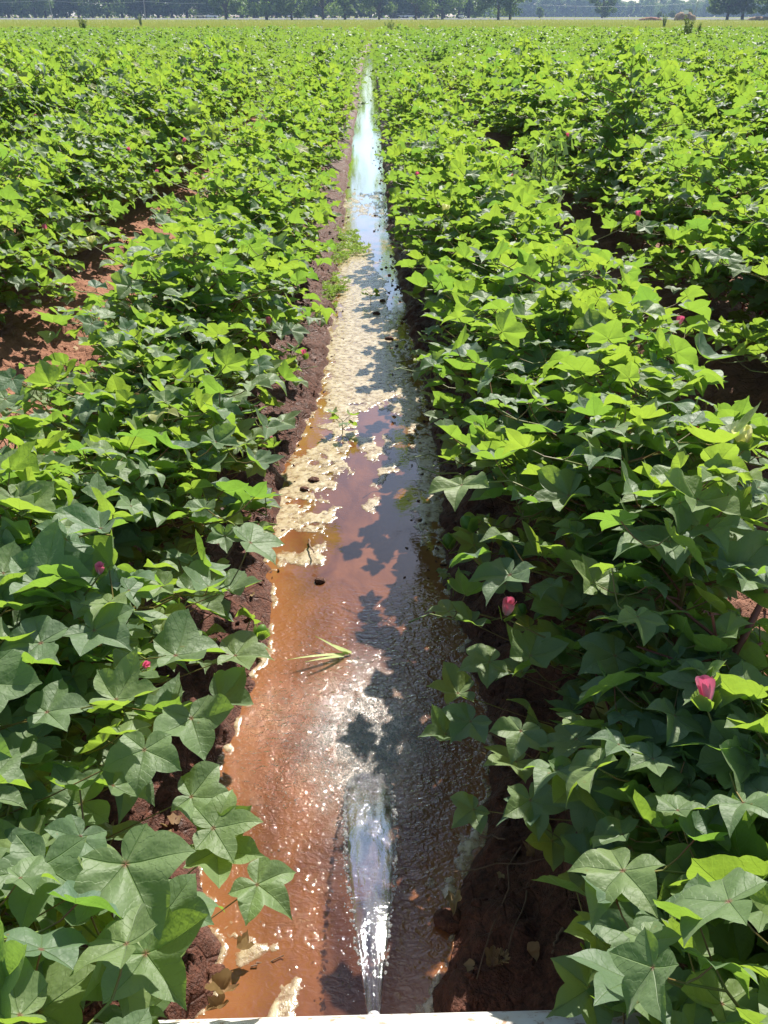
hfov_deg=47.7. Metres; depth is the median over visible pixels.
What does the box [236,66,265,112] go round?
cotton plant
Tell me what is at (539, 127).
cotton plant
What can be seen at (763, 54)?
cotton plant
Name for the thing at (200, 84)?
cotton plant
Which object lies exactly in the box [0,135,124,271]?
cotton plant
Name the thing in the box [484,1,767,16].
wood
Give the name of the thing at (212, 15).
pickup truck
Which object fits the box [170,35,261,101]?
cotton plant
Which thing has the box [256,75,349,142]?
cotton plant
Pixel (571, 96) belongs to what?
cotton plant
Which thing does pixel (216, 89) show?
cotton plant
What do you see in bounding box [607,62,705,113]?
cotton plant
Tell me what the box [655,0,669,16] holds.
broadleaf tree
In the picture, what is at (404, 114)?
cotton plant
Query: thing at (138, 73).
cotton plant
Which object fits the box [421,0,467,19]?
broadleaf tree
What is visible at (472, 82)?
cotton plant
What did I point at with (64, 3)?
broadleaf tree
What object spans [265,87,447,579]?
mud lumps
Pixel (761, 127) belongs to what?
cotton plant
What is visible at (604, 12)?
broadleaf tree
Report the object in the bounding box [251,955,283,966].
dry stick
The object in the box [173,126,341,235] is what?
cotton plant
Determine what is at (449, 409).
cotton plant
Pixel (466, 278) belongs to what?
cotton plant
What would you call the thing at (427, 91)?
cotton plant
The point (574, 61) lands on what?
cotton plant
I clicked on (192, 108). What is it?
cotton plant
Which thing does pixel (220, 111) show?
cotton plant
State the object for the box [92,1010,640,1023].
irrigation pipe
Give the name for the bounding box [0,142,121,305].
cotton plant
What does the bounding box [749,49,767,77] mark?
cotton plant
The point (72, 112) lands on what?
cotton plant
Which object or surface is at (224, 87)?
cotton plant
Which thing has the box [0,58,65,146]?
cotton plant
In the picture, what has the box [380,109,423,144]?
cotton plant
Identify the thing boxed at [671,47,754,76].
cotton plant
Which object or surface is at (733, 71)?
cotton plant
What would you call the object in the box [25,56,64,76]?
cotton plant
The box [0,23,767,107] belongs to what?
cotton field
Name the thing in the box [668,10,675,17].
bush
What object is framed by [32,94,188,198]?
cotton plant
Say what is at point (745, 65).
cotton plant
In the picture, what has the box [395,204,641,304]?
cotton plant
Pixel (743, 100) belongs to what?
cotton plant
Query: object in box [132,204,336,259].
cotton plant
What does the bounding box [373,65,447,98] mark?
cotton plant
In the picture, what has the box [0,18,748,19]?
road
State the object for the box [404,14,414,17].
parked car
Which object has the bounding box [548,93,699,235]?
cotton plant
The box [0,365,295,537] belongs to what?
cotton plant
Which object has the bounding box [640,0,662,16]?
broadleaf tree
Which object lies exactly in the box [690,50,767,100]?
cotton plant
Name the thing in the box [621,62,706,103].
cotton plant
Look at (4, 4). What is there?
broadleaf tree
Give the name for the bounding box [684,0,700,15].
broadleaf tree
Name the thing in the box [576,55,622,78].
cotton plant
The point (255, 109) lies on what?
cotton plant
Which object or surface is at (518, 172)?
cotton plant
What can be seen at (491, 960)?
dry leaf
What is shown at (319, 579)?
soil clod
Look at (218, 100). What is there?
cotton plant
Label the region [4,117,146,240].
cotton plant
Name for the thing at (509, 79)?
cotton plant
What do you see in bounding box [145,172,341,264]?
cotton plant
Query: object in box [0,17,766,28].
meadow
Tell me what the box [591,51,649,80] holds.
cotton plant
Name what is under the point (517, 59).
cotton plant
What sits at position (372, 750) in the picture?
bubbles
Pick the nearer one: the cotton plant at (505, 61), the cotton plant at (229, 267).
the cotton plant at (229, 267)
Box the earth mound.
[674,12,695,20]
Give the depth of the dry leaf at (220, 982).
1.49 m
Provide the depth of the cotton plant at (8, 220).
3.83 m
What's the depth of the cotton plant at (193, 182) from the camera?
5.27 m
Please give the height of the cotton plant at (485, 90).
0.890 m
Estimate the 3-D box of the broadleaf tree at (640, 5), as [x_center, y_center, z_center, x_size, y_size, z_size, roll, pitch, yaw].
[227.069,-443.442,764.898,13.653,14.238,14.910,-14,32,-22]
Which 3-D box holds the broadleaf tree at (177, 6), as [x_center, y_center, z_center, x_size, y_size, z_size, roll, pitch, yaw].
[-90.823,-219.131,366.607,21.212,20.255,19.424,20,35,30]
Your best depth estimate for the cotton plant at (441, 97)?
8.35 m
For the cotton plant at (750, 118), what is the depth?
7.11 m
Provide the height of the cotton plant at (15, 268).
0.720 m
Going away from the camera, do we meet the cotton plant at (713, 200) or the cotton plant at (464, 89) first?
the cotton plant at (713, 200)
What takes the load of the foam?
on the water
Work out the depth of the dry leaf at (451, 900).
1.65 m
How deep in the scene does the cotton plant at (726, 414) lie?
1.86 m
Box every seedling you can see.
[327,407,358,433]
[361,288,379,299]
[409,342,447,378]
[436,568,471,595]
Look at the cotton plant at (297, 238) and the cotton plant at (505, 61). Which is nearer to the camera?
the cotton plant at (297, 238)
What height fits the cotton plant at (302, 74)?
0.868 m
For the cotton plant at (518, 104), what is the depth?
9.00 m
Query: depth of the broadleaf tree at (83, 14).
370.13 m
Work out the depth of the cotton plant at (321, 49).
10.46 m
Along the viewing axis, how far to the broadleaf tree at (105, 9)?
356.14 m
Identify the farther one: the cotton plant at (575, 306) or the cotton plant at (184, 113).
the cotton plant at (184, 113)
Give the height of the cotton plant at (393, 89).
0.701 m
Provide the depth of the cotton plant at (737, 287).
3.57 m
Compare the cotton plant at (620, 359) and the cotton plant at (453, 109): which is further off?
the cotton plant at (453, 109)
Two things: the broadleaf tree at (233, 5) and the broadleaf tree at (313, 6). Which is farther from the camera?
the broadleaf tree at (313, 6)
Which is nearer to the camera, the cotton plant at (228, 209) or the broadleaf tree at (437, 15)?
the cotton plant at (228, 209)
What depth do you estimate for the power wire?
313.88 m
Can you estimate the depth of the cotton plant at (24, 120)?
7.31 m
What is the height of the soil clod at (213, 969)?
0.029 m
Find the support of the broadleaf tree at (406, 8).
on the meadow
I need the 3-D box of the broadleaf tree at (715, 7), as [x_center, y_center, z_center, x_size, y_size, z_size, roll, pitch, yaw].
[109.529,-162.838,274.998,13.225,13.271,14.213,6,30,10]
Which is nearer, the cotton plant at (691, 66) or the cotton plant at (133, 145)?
the cotton plant at (133, 145)
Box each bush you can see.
[536,7,544,17]
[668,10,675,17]
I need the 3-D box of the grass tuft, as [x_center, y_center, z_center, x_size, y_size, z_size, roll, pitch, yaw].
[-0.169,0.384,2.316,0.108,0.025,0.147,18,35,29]
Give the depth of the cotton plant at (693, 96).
7.57 m
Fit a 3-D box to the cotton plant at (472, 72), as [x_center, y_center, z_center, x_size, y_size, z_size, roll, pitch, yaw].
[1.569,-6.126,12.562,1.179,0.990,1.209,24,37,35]
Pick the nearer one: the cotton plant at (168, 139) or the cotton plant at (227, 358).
the cotton plant at (227, 358)
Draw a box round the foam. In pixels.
[199,98,493,1016]
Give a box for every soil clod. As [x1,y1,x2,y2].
[207,963,230,982]
[300,486,308,491]
[308,476,319,482]
[315,577,324,582]
[433,907,460,934]
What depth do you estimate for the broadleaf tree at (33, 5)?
356.32 m
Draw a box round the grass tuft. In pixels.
[288,636,351,661]
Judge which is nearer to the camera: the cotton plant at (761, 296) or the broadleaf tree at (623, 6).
the cotton plant at (761, 296)
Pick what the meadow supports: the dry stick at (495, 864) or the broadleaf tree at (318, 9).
the broadleaf tree at (318, 9)
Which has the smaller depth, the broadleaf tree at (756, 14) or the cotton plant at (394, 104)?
the cotton plant at (394, 104)
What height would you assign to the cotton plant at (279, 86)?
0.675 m
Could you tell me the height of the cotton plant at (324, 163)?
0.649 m
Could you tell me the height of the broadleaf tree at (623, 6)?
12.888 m
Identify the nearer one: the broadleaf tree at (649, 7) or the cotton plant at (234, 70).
the cotton plant at (234, 70)
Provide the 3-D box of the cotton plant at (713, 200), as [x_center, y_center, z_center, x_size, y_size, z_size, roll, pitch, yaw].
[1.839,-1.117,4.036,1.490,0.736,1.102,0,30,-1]
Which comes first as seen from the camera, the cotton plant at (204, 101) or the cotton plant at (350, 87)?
the cotton plant at (204, 101)
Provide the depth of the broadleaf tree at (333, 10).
289.51 m
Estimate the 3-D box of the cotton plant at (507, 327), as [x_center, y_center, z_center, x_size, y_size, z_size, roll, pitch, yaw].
[0.528,-0.329,2.632,0.829,0.768,0.917,-13,32,-22]
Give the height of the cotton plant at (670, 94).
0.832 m
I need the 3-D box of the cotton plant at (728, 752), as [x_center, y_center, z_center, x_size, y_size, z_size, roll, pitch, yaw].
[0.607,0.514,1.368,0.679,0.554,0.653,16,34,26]
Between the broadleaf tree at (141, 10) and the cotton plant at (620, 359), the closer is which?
the cotton plant at (620, 359)
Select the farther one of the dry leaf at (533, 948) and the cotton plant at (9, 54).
the cotton plant at (9, 54)
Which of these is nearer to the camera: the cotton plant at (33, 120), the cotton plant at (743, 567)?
the cotton plant at (743, 567)
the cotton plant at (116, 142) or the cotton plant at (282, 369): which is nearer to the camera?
the cotton plant at (282, 369)
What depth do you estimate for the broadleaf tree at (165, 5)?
383.02 m
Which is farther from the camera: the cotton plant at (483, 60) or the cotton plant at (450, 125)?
the cotton plant at (483, 60)
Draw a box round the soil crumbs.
[0,194,767,1016]
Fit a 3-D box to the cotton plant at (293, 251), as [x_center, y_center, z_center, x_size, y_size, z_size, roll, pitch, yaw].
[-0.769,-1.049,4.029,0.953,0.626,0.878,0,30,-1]
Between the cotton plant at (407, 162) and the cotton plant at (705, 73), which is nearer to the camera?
the cotton plant at (407, 162)
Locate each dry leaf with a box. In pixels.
[204,991,228,1011]
[205,968,238,993]
[236,929,254,949]
[445,890,461,914]
[485,945,500,966]
[523,842,534,855]
[527,941,539,961]
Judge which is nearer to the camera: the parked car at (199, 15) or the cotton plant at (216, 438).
the cotton plant at (216, 438)
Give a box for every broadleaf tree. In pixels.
[0,0,11,12]
[0,0,38,17]
[7,0,53,17]
[30,6,50,17]
[47,0,77,17]
[56,0,74,17]
[69,0,114,17]
[71,0,88,17]
[81,0,136,17]
[108,0,140,17]
[111,0,152,17]
[129,0,167,17]
[140,0,173,17]
[147,0,193,17]
[161,0,207,17]
[178,1,207,17]
[193,0,230,17]
[208,0,246,18]
[231,1,257,17]
[237,0,296,19]
[246,0,275,17]
[268,0,307,17]
[272,0,306,19]
[287,0,319,17]
[296,9,317,17]
[297,0,348,19]
[311,0,360,17]
[324,0,363,17]
[331,0,357,19]
[356,0,397,19]
[359,2,385,17]
[373,0,410,17]
[390,1,428,17]
[393,0,422,17]
[407,0,438,19]
[410,1,454,17]
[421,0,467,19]
[427,0,454,17]
[445,1,473,17]
[459,0,488,17]
[472,0,524,19]
[478,0,531,19]
[514,0,527,16]
[519,0,532,16]
[526,0,540,16]
[535,0,556,16]
[547,0,564,16]
[558,0,574,16]
[563,0,587,16]
[573,0,592,16]
[587,0,617,17]
[593,0,611,15]
[608,0,622,16]
[616,1,626,16]
[625,0,638,16]
[633,0,648,16]
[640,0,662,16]
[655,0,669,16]
[663,0,681,15]
[675,0,687,12]
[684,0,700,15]
[695,0,710,16]
[706,0,746,19]
[722,0,764,19]
[752,3,764,16]
[754,0,767,14]
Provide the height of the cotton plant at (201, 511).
0.573 m
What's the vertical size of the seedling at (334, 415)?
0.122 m
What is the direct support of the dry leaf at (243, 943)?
on the foam
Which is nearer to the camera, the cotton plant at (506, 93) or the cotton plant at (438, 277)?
the cotton plant at (438, 277)
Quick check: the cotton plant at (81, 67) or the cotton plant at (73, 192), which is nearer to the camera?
the cotton plant at (73, 192)
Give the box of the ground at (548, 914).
[0,16,767,1021]
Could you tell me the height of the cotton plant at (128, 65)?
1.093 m
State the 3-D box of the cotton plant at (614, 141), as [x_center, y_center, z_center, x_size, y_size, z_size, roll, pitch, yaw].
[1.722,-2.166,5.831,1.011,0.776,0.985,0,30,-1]
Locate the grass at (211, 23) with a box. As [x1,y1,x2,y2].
[0,16,767,40]
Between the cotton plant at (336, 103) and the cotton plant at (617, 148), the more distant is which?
the cotton plant at (336, 103)
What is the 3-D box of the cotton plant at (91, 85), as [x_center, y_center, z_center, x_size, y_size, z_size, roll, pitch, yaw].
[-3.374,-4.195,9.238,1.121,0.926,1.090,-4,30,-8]
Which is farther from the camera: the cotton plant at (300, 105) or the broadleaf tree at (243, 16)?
the broadleaf tree at (243, 16)
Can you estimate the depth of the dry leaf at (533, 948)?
1.52 m
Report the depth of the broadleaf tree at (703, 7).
749.16 m
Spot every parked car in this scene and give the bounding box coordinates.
[195,14,205,17]
[388,14,399,17]
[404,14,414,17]
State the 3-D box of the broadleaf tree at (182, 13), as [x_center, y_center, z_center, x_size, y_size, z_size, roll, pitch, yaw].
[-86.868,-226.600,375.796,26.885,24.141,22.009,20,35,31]
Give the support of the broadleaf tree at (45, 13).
on the meadow
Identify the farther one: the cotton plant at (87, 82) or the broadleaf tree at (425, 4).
the broadleaf tree at (425, 4)
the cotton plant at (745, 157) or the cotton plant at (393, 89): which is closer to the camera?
the cotton plant at (745, 157)
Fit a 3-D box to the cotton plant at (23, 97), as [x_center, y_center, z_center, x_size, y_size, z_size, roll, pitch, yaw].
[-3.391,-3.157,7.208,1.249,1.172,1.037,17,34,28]
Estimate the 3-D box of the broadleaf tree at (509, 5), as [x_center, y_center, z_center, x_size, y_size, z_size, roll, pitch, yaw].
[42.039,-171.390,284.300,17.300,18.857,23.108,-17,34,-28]
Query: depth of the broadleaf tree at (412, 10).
370.04 m
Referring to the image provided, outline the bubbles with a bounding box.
[226,587,468,955]
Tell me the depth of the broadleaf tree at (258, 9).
289.88 m
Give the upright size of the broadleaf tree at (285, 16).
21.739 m
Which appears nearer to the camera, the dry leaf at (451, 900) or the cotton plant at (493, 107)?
the dry leaf at (451, 900)
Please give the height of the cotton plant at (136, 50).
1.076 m
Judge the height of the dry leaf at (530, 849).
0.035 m
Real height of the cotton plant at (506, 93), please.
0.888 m
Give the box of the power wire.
[554,3,691,6]
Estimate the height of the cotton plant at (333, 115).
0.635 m
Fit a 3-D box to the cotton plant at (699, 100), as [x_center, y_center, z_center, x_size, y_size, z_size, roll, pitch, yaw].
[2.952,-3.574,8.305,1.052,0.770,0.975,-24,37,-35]
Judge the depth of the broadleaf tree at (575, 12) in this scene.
741.27 m
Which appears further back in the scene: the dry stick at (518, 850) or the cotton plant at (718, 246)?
the cotton plant at (718, 246)
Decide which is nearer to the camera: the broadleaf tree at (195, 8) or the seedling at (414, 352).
the seedling at (414, 352)
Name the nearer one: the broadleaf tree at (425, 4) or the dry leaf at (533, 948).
the dry leaf at (533, 948)
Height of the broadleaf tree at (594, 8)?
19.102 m
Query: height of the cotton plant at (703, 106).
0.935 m
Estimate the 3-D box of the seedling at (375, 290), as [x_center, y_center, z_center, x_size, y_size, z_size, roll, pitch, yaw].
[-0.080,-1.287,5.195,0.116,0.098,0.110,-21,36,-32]
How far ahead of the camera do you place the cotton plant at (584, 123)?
6.60 m
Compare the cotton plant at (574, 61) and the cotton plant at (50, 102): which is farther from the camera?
the cotton plant at (574, 61)
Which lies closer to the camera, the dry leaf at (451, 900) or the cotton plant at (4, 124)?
the dry leaf at (451, 900)
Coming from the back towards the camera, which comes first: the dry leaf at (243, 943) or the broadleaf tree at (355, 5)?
the broadleaf tree at (355, 5)
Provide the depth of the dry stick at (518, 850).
1.62 m
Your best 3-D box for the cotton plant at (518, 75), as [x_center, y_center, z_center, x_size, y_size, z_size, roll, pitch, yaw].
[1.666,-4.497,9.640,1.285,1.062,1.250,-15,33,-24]
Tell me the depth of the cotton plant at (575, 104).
6.94 m
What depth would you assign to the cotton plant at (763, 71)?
8.94 m
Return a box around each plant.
[0,38,43,83]
[0,47,89,133]
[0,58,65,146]
[0,60,57,177]
[0,67,56,179]
[0,76,53,146]
[0,107,170,221]
[0,119,27,146]
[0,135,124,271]
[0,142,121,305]
[0,176,118,271]
[0,184,84,299]
[0,191,78,323]
[0,214,61,278]
[0,256,23,274]
[0,309,301,560]
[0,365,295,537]
[0,414,284,765]
[0,416,254,674]
[0,516,183,922]
[0,518,272,824]
[0,730,227,1017]
[0,769,295,1023]
[0,903,166,1023]
[1,305,302,424]
[2,142,112,254]
[3,80,58,133]
[3,123,162,237]
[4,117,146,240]
[4,156,133,257]
[7,56,60,78]
[11,375,285,637]
[12,45,124,102]
[14,71,80,154]
[18,64,91,133]
[22,304,281,477]
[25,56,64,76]
[31,127,158,232]
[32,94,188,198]
[35,268,309,402]
[38,85,76,120]
[41,58,144,81]
[43,89,88,113]
[44,63,146,93]
[49,70,101,123]
[50,230,336,389]
[56,53,154,83]
[64,77,222,179]
[64,114,178,219]
[67,61,132,92]
[70,79,116,104]
[74,69,229,192]
[77,85,221,169]
[78,232,327,388]
[84,213,307,349]
[89,47,149,88]
[89,122,179,206]
[90,106,173,181]
[95,43,164,84]
[99,199,321,307]
[102,57,162,81]
[109,212,320,308]
[114,208,332,330]
[115,83,223,162]
[116,84,223,159]
[129,61,153,85]
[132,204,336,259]
[138,69,231,165]
[141,44,248,122]
[141,155,330,258]
[145,60,258,116]
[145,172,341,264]
[153,65,248,128]
[154,75,238,139]
[154,149,329,236]
[156,154,327,240]
[157,54,254,110]
[163,92,223,142]
[169,35,254,118]
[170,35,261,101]
[173,75,239,145]
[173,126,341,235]
[174,96,215,155]
[181,125,336,204]
[182,126,327,205]
[193,75,247,123]
[202,89,234,149]
[209,80,236,119]
[214,127,338,226]
[215,76,260,130]
[221,89,250,132]
[224,90,346,170]
[224,103,344,192]
[226,88,347,157]
[227,60,263,115]
[229,102,349,157]
[232,123,338,181]
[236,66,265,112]
[244,118,343,181]
[255,91,345,134]
[255,99,341,154]
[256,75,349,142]
[256,82,348,127]
[263,89,339,127]
[267,129,329,204]
[269,42,354,108]
[272,59,353,128]
[273,141,320,202]
[274,112,340,168]
[275,77,302,89]
[286,66,355,98]
[290,78,347,140]
[292,64,356,102]
[302,67,359,118]
[303,79,368,114]
[313,105,347,149]
[333,86,353,117]
[371,88,403,121]
[372,71,454,131]
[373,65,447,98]
[374,66,448,102]
[374,101,474,156]
[377,75,448,103]
[377,80,451,121]
[378,97,491,161]
[379,124,523,188]
[380,73,468,131]
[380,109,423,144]
[381,130,510,211]
[383,130,499,218]
[384,104,466,163]
[384,117,436,163]
[385,123,491,181]
[386,85,433,124]
[386,140,517,217]
[386,150,540,234]
[388,91,485,131]
[388,144,521,243]
[389,102,433,143]
[390,174,556,261]
[392,128,462,206]
[394,117,502,180]
[394,255,609,384]
[395,145,566,300]
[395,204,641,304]
[397,172,595,262]
[399,253,684,513]
[406,238,706,415]
[409,180,598,288]
[409,391,767,723]
[417,234,651,414]
[418,245,656,344]
[418,282,720,522]
[418,319,767,632]
[418,589,767,875]
[420,309,639,423]
[427,443,767,817]
[434,357,767,682]
[435,200,651,324]
[447,48,515,116]
[452,285,766,580]
[459,57,519,107]
[460,57,495,88]
[463,56,525,104]
[464,49,526,142]
[466,36,561,105]
[468,70,519,117]
[469,84,516,136]
[470,57,564,142]
[472,68,506,105]
[478,53,574,123]
[478,54,582,137]
[480,96,523,128]
[482,51,556,136]
[482,74,604,132]
[490,60,603,154]
[499,81,580,157]
[501,99,555,152]
[502,96,545,130]
[508,58,672,156]
[511,63,611,150]
[514,100,574,186]
[516,128,582,227]
[517,101,595,178]
[520,102,641,208]
[525,83,599,137]
[530,94,664,202]
[535,745,767,1023]
[547,659,767,969]
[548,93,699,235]
[550,97,683,214]
[556,47,717,213]
[561,129,697,242]
[565,126,678,206]
[566,873,767,1023]
[567,56,596,79]
[569,138,680,248]
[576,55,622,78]
[589,25,666,77]
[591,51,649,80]
[592,160,718,253]
[600,133,747,247]
[600,137,767,283]
[601,155,767,310]
[602,66,673,109]
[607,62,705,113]
[611,124,767,306]
[612,195,767,314]
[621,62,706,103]
[621,134,767,274]
[639,65,725,137]
[640,82,694,130]
[643,195,767,364]
[644,222,767,355]
[649,74,717,109]
[660,99,726,130]
[660,177,767,313]
[661,73,762,136]
[662,74,761,152]
[666,58,751,82]
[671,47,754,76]
[678,235,767,343]
[679,83,760,140]
[681,53,734,97]
[683,94,767,149]
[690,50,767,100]
[692,114,766,147]
[693,85,767,171]
[698,94,767,160]
[702,194,767,372]
[704,67,735,91]
[713,121,767,153]
[718,72,744,92]
[719,74,763,91]
[721,112,767,207]
[732,125,767,175]
[734,72,767,86]
[736,71,764,82]
[741,60,767,83]
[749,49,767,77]
[754,52,767,69]
[756,68,767,100]
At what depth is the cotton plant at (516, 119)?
8.63 m
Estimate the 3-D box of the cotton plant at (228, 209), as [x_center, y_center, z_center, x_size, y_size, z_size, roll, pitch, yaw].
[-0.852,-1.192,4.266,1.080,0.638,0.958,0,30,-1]
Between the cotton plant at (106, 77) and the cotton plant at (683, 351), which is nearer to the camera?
the cotton plant at (683, 351)
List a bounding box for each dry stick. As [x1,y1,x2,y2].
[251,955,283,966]
[308,539,313,552]
[452,858,544,872]
[476,846,521,978]
[480,834,504,839]
[508,882,527,950]
[551,927,564,953]
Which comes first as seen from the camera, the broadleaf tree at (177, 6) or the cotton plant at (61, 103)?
the cotton plant at (61, 103)
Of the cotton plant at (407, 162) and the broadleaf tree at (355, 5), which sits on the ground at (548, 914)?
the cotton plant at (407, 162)
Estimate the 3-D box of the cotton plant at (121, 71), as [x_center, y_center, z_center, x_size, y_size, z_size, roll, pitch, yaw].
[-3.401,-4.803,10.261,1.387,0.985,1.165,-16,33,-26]
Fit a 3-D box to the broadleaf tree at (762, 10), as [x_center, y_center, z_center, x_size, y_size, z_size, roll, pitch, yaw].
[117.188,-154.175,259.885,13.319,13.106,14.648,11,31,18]
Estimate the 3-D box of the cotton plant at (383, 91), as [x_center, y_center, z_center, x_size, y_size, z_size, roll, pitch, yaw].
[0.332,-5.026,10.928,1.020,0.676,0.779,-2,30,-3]
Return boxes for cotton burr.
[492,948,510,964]
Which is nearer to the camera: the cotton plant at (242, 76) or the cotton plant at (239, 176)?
the cotton plant at (239, 176)
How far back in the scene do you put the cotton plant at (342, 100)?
11.01 m
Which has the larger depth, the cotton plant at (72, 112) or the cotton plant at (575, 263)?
the cotton plant at (72, 112)
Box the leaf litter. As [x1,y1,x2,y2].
[12,208,693,1008]
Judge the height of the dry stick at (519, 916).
0.032 m
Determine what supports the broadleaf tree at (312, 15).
on the meadow
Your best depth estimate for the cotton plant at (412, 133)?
7.16 m
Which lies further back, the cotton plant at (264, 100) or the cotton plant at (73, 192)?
the cotton plant at (264, 100)
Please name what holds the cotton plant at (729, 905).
on the ground at (548, 914)
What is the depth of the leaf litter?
1.81 m
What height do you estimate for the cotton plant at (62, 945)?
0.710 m
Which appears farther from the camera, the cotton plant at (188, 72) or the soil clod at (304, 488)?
the cotton plant at (188, 72)
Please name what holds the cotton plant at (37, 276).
on the ground at (548, 914)
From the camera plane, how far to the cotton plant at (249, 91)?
11.58 m
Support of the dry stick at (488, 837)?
on the ground at (548, 914)
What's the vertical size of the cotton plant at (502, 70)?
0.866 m
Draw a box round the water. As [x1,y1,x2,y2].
[195,55,493,1018]
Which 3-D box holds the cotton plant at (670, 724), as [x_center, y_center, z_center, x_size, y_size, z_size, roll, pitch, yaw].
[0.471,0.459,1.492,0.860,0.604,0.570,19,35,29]
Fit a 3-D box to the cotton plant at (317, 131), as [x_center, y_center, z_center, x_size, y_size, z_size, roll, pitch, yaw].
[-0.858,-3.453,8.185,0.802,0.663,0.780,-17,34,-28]
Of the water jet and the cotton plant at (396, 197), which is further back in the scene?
the cotton plant at (396, 197)
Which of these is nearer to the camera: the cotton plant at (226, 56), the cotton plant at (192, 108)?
the cotton plant at (192, 108)
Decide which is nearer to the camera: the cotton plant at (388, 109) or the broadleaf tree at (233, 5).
the cotton plant at (388, 109)
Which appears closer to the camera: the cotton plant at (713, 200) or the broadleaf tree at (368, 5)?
the cotton plant at (713, 200)
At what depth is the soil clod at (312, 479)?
3.21 m
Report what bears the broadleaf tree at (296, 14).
on the meadow
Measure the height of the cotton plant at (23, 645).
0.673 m
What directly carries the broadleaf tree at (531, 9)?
on the meadow
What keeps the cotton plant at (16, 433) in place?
on the ground at (548, 914)
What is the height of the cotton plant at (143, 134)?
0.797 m
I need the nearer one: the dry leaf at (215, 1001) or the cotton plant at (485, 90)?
the dry leaf at (215, 1001)
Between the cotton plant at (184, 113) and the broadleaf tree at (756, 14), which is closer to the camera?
the cotton plant at (184, 113)
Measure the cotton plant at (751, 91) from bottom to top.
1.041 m
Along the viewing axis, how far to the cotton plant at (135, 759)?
1.25 m
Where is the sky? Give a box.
[6,0,701,15]
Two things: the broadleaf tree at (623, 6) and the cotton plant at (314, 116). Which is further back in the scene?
the broadleaf tree at (623, 6)
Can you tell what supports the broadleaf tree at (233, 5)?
on the meadow
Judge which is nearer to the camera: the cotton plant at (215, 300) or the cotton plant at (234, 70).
the cotton plant at (215, 300)
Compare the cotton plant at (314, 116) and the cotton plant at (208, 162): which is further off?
the cotton plant at (314, 116)
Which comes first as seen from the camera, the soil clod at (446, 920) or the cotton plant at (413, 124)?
the soil clod at (446, 920)
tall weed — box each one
[77,18,86,28]
[384,19,394,29]
[663,14,667,26]
[681,15,701,34]
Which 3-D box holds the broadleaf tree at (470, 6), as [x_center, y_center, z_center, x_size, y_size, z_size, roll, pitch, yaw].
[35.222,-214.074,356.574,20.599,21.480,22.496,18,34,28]
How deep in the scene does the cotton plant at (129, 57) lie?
10.58 m
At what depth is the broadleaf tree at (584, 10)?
733.05 m
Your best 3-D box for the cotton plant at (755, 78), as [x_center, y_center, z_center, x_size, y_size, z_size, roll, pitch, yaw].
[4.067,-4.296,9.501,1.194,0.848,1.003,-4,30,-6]
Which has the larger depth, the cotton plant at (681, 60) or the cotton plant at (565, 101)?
the cotton plant at (681, 60)
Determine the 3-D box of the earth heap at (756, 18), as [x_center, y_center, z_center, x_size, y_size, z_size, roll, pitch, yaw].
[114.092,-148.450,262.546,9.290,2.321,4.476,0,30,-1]
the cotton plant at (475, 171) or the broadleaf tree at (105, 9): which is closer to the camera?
the cotton plant at (475, 171)
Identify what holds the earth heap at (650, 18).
on the ground at (548, 914)
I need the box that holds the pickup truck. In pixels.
[204,13,217,17]
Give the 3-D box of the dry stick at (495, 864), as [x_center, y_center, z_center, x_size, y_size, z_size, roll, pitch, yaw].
[0.264,0.675,1.680,0.270,0.024,0.015,-3,30,-5]
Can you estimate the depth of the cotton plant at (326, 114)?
8.71 m
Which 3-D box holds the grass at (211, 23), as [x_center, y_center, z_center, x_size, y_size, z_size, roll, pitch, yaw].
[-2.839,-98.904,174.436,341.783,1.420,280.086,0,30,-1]
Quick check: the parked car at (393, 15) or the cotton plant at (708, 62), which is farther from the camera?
the parked car at (393, 15)
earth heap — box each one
[639,17,662,20]
[746,16,767,20]
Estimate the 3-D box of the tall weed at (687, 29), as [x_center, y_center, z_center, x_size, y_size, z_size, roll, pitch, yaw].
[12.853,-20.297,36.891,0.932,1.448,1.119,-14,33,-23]
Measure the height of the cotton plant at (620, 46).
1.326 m
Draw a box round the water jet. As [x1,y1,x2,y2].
[311,716,416,1014]
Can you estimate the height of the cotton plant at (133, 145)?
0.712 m
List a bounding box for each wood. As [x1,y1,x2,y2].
[0,0,497,17]
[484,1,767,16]
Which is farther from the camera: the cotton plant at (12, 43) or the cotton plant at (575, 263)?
the cotton plant at (12, 43)
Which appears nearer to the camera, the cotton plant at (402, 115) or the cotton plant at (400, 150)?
the cotton plant at (400, 150)
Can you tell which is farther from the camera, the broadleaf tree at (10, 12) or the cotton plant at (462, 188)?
the broadleaf tree at (10, 12)
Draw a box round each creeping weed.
[321,272,349,307]
[329,225,371,263]
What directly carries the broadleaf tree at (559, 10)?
on the meadow
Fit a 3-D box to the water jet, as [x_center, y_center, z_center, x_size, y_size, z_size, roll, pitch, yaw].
[-0.014,0.646,1.740,0.298,0.200,0.838,0,30,-1]
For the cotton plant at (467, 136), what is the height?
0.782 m
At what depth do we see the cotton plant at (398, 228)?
4.95 m
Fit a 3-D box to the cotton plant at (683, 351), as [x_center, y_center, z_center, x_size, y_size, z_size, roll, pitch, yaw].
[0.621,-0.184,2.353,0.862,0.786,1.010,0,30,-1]
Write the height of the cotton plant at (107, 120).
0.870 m
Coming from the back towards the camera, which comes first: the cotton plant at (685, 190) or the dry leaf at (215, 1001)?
the cotton plant at (685, 190)
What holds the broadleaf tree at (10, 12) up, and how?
on the meadow
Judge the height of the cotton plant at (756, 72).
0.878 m
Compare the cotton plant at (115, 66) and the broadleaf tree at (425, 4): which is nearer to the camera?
the cotton plant at (115, 66)

